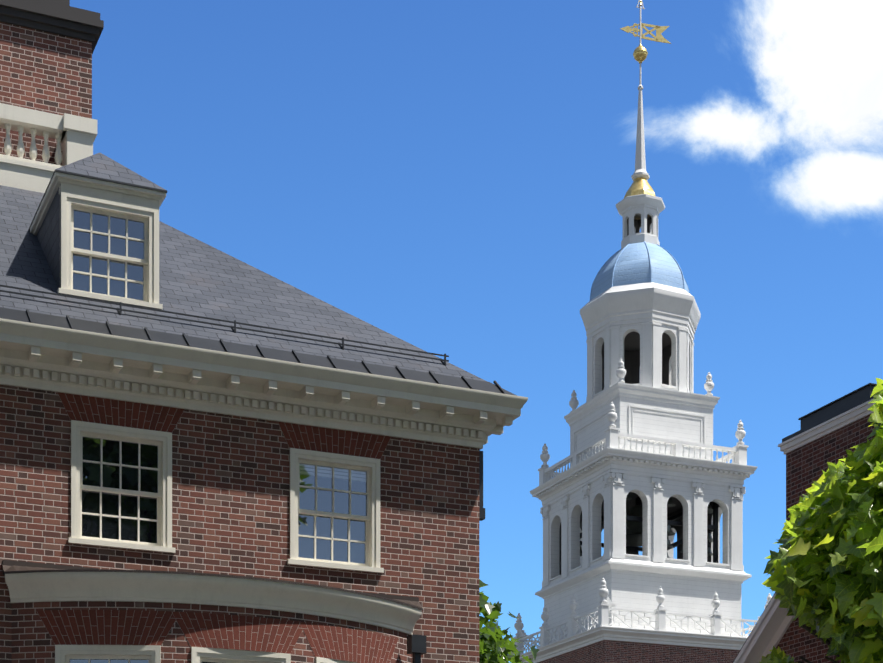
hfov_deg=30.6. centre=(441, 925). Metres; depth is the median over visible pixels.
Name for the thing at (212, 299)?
house roof
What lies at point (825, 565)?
plane tree
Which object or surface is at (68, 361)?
house cornice
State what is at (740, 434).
tower urn balusters
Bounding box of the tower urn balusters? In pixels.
[514,359,771,635]
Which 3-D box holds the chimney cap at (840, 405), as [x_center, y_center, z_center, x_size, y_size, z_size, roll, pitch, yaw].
[6.987,-8.521,27.029,1.250,0.340,2.640,0,0,-22]
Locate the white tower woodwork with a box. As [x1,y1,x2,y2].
[513,0,759,662]
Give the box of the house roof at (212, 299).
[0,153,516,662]
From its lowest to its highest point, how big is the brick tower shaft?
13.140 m
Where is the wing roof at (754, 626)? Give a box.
[733,592,775,661]
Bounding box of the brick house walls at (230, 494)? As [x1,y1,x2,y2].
[0,22,478,662]
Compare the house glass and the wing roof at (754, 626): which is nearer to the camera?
the house glass
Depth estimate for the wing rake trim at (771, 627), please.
27.04 m
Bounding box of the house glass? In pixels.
[70,210,366,662]
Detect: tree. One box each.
[479,579,538,662]
[759,378,882,662]
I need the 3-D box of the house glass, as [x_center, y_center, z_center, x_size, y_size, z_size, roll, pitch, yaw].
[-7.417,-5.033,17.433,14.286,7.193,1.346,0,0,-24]
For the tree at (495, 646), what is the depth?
39.68 m
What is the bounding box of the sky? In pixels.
[70,0,882,662]
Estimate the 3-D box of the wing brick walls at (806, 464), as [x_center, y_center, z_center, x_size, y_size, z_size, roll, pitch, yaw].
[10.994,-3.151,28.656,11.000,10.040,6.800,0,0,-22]
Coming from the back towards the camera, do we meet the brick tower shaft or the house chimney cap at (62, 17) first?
the brick tower shaft
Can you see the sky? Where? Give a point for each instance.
(448, 177)
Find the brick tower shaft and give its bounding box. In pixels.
[538,640,739,662]
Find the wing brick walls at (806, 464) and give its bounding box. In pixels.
[776,414,874,662]
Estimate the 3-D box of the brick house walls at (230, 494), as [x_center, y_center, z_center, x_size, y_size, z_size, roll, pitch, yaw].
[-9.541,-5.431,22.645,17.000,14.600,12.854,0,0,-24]
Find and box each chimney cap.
[0,0,103,53]
[782,383,876,441]
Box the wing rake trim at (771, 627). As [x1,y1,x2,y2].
[733,398,874,662]
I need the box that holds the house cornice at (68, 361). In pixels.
[0,103,527,662]

